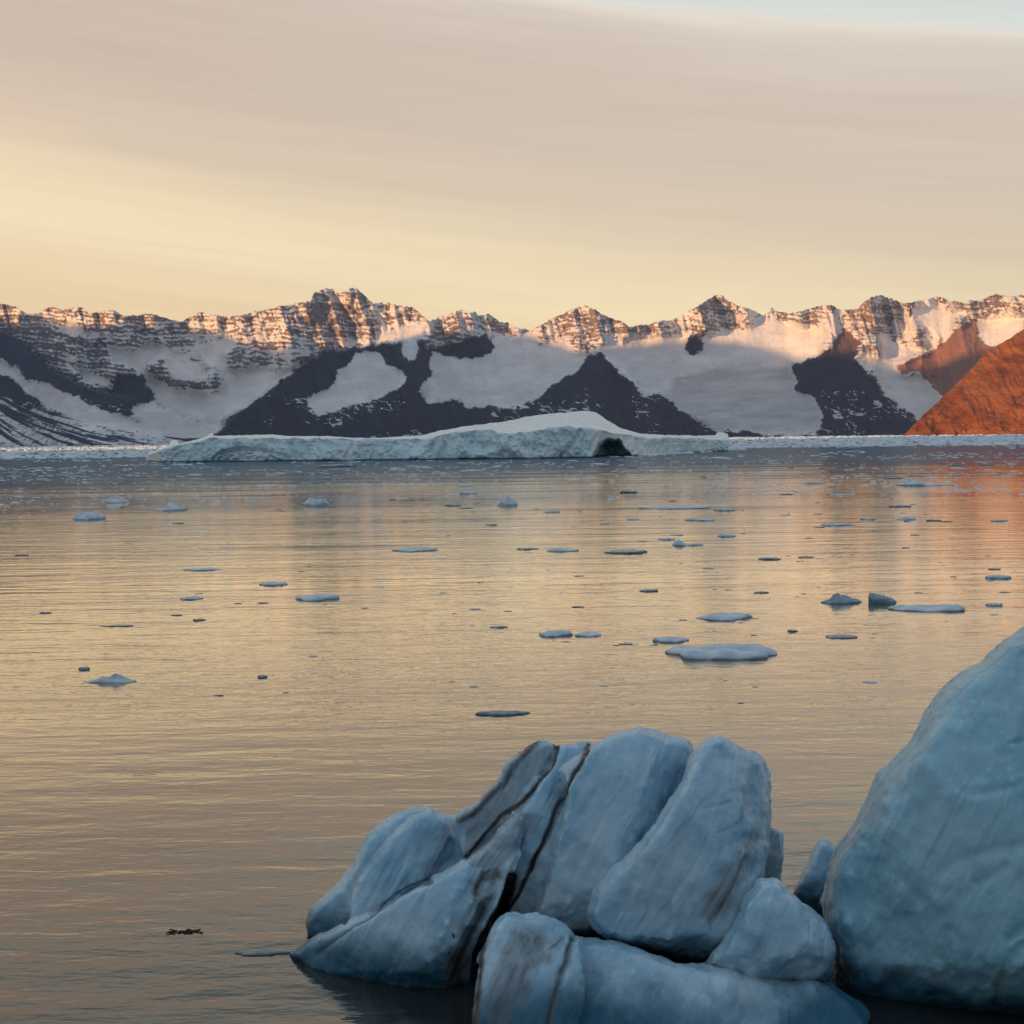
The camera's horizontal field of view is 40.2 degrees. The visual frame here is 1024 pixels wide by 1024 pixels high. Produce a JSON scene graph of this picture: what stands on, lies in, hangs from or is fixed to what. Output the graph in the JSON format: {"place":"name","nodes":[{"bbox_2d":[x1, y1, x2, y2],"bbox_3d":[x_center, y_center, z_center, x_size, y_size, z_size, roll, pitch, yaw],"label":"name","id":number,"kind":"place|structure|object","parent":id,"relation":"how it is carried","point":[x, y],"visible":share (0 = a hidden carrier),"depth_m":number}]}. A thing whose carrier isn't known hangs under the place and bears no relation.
{"place":"outdoors","nodes":[
{"label":"outdoors","id":0,"kind":"place"},
{"bbox_2d":[0,435,1023,1023],"bbox_3d":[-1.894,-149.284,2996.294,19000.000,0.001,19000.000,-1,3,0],"label":"water","id":1,"kind":"structure","parent":0,"point":[154,803],"depth_m":50.57},
{"bbox_2d":[78,666,89,669],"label":"ice floe","id":2,"kind":"object","parent":1,"relation":"on","point":[83,668],"visible":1,"depth_m":49.71},
{"bbox_2d":[73,511,105,519],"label":"ice floe","id":3,"kind":"object","parent":1,"relation":"on","point":[93,515],"visible":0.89,"depth_m":148.13},
{"bbox_2d":[85,673,136,682],"bbox_3d":[-13.525,5.654,47.133,1.799,0.438,0.538,-1,3,0],"label":"ice floe","id":4,"kind":"object","parent":1,"relation":"on","point":[116,678],"visible":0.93,"depth_m":47.00},
{"bbox_2d":[104,497,128,502],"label":"ice floe","id":5,"kind":"object","parent":1,"relation":"on","point":[113,500],"visible":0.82,"depth_m":189.62},
{"bbox_2d":[101,625,133,626],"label":"ice floe","id":6,"kind":"object","parent":1,"relation":"on","point":[117,625],"visible":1,"depth_m":61.31},
{"bbox_2d":[155,502,187,510],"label":"ice floe","id":7,"kind":"object","parent":1,"relation":"on","point":[170,507],"visible":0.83,"depth_m":165.31},
{"bbox_2d":[166,928,202,933],"bbox_3d":[-5.344,6.866,22.932,0.603,0.036,0.191,-1,3,0],"label":"seaweed","id":8,"kind":"object","parent":1,"relation":"on","point":[190,931],"visible":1,"depth_m":22.91},
{"bbox_2d":[180,596,202,599],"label":"ice floe","id":9,"kind":"object","parent":1,"relation":"on","point":[191,598],"visible":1,"depth_m":71.65},
{"bbox_2d":[184,567,220,570],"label":"ice floe","id":10,"kind":"object","parent":1,"relation":"on","point":[201,569],"visible":0.99,"depth_m":87.75},
{"bbox_2d":[235,949,289,955],"bbox_3d":[-3.909,6.903,21.932,0.866,0.056,0.213,-1,3,0],"label":"ice floe","id":11,"kind":"object","parent":1,"relation":"on","point":[258,952],"visible":1,"depth_m":21.89},
{"bbox_2d":[259,581,287,585],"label":"ice floe","id":12,"kind":"object","parent":1,"relation":"on","point":[274,583],"visible":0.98,"depth_m":77.99},
{"bbox_2d":[303,497,329,505],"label":"ice floe","id":13,"kind":"object","parent":1,"relation":"on","point":[311,501],"visible":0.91,"depth_m":173.21},
{"bbox_2d":[296,593,339,600],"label":"ice floe","id":14,"kind":"object","parent":1,"relation":"on","point":[316,597],"visible":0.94,"depth_m":70.70},
{"bbox_2d":[317,464,355,466],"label":"ice scrap","id":15,"kind":"object","parent":1,"relation":"on","point":[341,465],"visible":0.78,"depth_m":423.40},
{"bbox_2d":[392,547,437,551],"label":"ice floe","id":16,"kind":"object","parent":1,"relation":"on","point":[415,549],"visible":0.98,"depth_m":100.91},
{"bbox_2d":[145,411,727,462],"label":"iceberg","id":17,"kind":"object","parent":1,"relation":"on","point":[584,434],"visible":0.95,"depth_m":561.03},
{"bbox_2d":[458,490,476,493],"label":"ice floe","id":18,"kind":"object","parent":1,"relation":"on","point":[468,492],"visible":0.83,"depth_m":204.74},
{"bbox_2d":[490,626,506,627],"bbox_3d":[-0.569,4.885,59.485,0.813,0.086,0.524,0,3,8],"label":"ice scrap","id":19,"kind":"object","parent":1,"relation":"on","point":[498,627],"visible":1,"depth_m":59.34},
{"bbox_2d":[476,710,529,715],"bbox_3d":[-0.268,5.860,40.757,1.617,0.122,0.604,-1,3,0],"label":"ice floe","id":20,"kind":"object","parent":1,"relation":"on","point":[498,713],"visible":1,"depth_m":40.65},
{"bbox_2d":[497,496,517,505],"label":"ice floe","id":21,"kind":"object","parent":1,"relation":"on","point":[507,501],"visible":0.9,"depth_m":166.92},
{"bbox_2d":[0,434,1023,589],"bbox_3d":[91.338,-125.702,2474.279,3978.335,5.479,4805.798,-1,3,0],"label":"brash ice","id":22,"kind":"structure","parent":1,"relation":"on","point":[942,440],"depth_m":971.46},
{"bbox_2d":[517,548,537,549],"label":"ice floe","id":23,"kind":"object","parent":1,"relation":"on","point":[526,548],"visible":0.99,"depth_m":100.86},
{"bbox_2d":[289,727,783,987],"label":"iceberg","id":24,"kind":"object","parent":1,"relation":"on","point":[652,840],"visible":0.84,"depth_m":21.03},
{"bbox_2d":[539,630,572,636],"bbox_3d":[1.717,4.963,57.035,1.322,0.256,1.172,-3,4,-39],"label":"ice floe","id":25,"kind":"object","parent":1,"relation":"on","point":[552,633],"visible":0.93,"depth_m":56.69},
{"bbox_2d":[547,548,578,551],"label":"ice floe","id":26,"kind":"object","parent":1,"relation":"on","point":[559,550],"visible":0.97,"depth_m":98.87},
{"bbox_2d":[575,632,600,636],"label":"ice floe","id":27,"kind":"object","parent":1,"relation":"on","point":[588,634],"visible":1,"depth_m":56.48},
{"bbox_2d":[604,549,647,553],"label":"ice floe","id":28,"kind":"object","parent":1,"relation":"on","point":[624,551],"visible":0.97,"depth_m":96.64},
{"bbox_2d":[620,490,636,492],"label":"ice floe","id":29,"kind":"object","parent":1,"relation":"on","point":[628,491],"visible":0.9,"depth_m":200.69},
{"bbox_2d":[639,589,657,591],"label":"ice floe","id":30,"kind":"object","parent":1,"relation":"on","point":[649,590],"visible":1,"depth_m":72.45},
{"bbox_2d":[658,538,674,539],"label":"ice scrap","id":31,"kind":"object","parent":1,"relation":"on","point":[666,539],"visible":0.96,"depth_m":108.49},
{"bbox_2d":[653,636,688,642],"bbox_3d":[6.257,5.018,54.971,1.144,0.222,1.256,2,4,40],"label":"ice floe","id":32,"kind":"object","parent":1,"relation":"on","point":[666,639],"visible":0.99,"depth_m":54.68},
{"bbox_2d":[472,912,870,1023],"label":"ice block","id":33,"kind":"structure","parent":1,"relation":"on","point":[535,968],"depth_m":18.93},
{"bbox_2d":[639,505,709,508],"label":"ice floe","id":34,"kind":"object","parent":1,"relation":"on","point":[680,507],"visible":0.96,"depth_m":155.84},
{"bbox_2d":[672,539,702,545],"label":"ice floe","id":35,"kind":"object","parent":1,"relation":"on","point":[678,542],"visible":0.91,"depth_m":102.65},
{"bbox_2d":[684,518,714,520],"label":"ice floe","id":36,"kind":"object","parent":1,"relation":"on","point":[700,519],"visible":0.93,"depth_m":132.79},
{"bbox_2d":[665,644,777,659],"bbox_3d":[7.721,5.163,51.309,4.127,0.454,2.606,-1,3,0],"label":"ice floe","id":37,"kind":"object","parent":1,"relation":"on","point":[731,651],"visible":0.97,"depth_m":50.67},
{"bbox_2d":[697,613,752,620],"bbox_3d":[9.373,4.617,61.668,1.854,0.303,2.371,2,4,44],"label":"ice floe","id":38,"kind":"object","parent":1,"relation":"on","point":[723,616],"visible":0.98,"depth_m":61.21},
{"bbox_2d":[714,508,735,510],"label":"ice floe","id":39,"kind":"object","parent":1,"relation":"on","point":[723,509],"visible":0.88,"depth_m":149.46},
{"bbox_2d":[717,534,735,536],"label":"ice floe","id":40,"kind":"object","parent":1,"relation":"on","point":[726,535],"visible":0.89,"depth_m":111.00},
{"bbox_2d":[759,557,780,559],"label":"ice floe","id":41,"kind":"object","parent":1,"relation":"on","point":[769,558],"visible":0.98,"depth_m":90.11},
{"bbox_2d":[705,877,835,981],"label":"ice block","id":42,"kind":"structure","parent":1,"relation":"on","point":[778,930],"depth_m":19.14},
{"bbox_2d":[793,838,835,918],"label":"ice block","id":43,"kind":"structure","parent":1,"relation":"on","point":[809,888],"depth_m":22.84},
{"bbox_2d":[804,482,825,483],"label":"ice floe","id":44,"kind":"object","parent":1,"relation":"on","point":[815,483],"visible":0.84,"depth_m":227.72},
{"bbox_2d":[822,523,854,525],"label":"ice floe","id":45,"kind":"object","parent":1,"relation":"on","point":[835,524],"visible":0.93,"depth_m":122.92},
{"bbox_2d":[821,593,861,603],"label":"ice floe","id":46,"kind":"object","parent":1,"relation":"on","point":[836,598],"visible":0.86,"depth_m":66.35},
{"bbox_2d":[826,634,856,638],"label":"ice floe","id":47,"kind":"object","parent":1,"relation":"on","point":[839,636],"visible":1,"depth_m":55.09},
{"bbox_2d":[860,518,875,519],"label":"ice floe","id":48,"kind":"object","parent":1,"relation":"on","point":[868,519],"visible":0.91,"depth_m":130.60},
{"bbox_2d":[868,593,896,603],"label":"ice floe","id":49,"kind":"object","parent":1,"relation":"on","point":[874,598],"visible":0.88,"depth_m":66.12},
{"bbox_2d":[883,477,901,478],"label":"ice scrap","id":50,"kind":"object","parent":1,"relation":"on","point":[891,477],"visible":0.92,"depth_m":250.42},
{"bbox_2d":[889,505,911,506],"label":"ice scrap","id":51,"kind":"object","parent":1,"relation":"on","point":[900,506],"visible":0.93,"depth_m":153.04},
{"bbox_2d":[897,516,915,519],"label":"ice floe","id":52,"kind":"object","parent":1,"relation":"on","point":[907,518],"visible":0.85,"depth_m":130.00},
{"bbox_2d":[820,626,1023,1012],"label":"iceberg","id":53,"kind":"object","parent":1,"relation":"on","point":[922,899],"visible":0.9,"depth_m":19.55},
{"bbox_2d":[897,479,950,485],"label":"ice floe","id":54,"kind":"object","parent":1,"relation":"on","point":[909,482],"visible":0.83,"depth_m":214.27},
{"bbox_2d":[887,604,964,611],"bbox_3d":[18.913,4.390,63.730,3.588,0.285,2.052,-1,3,0],"label":"ice floe","id":55,"kind":"object","parent":1,"relation":"on","point":[940,608],"visible":0.95,"depth_m":63.26},
{"bbox_2d":[985,603,1002,605],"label":"ice floe","id":56,"kind":"object","parent":1,"relation":"on","point":[993,604],"visible":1,"depth_m":64.76},
{"bbox_2d":[985,575,1011,578],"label":"ice floe","id":57,"kind":"object","parent":1,"relation":"on","point":[998,576],"visible":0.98,"depth_m":76.72},
{"bbox_2d":[0,286,1023,445],"bbox_3d":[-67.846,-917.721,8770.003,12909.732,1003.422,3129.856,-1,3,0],"label":"mountains","id":58,"kind":"structure","parent":0,"point":[353,362],"depth_m":8277.82},
{"bbox_2d":[0,0,1023,329],"label":"sky","id":59,"kind":"structure","parent":0,"point":[523,164]},
{"bbox_2d":[904,329,1023,435],"bbox_3d":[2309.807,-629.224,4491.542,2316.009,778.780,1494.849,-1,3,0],"label":"hills","id":60,"kind":"structure","parent":0,"point":[984,395],"depth_m":4324.75}
]}

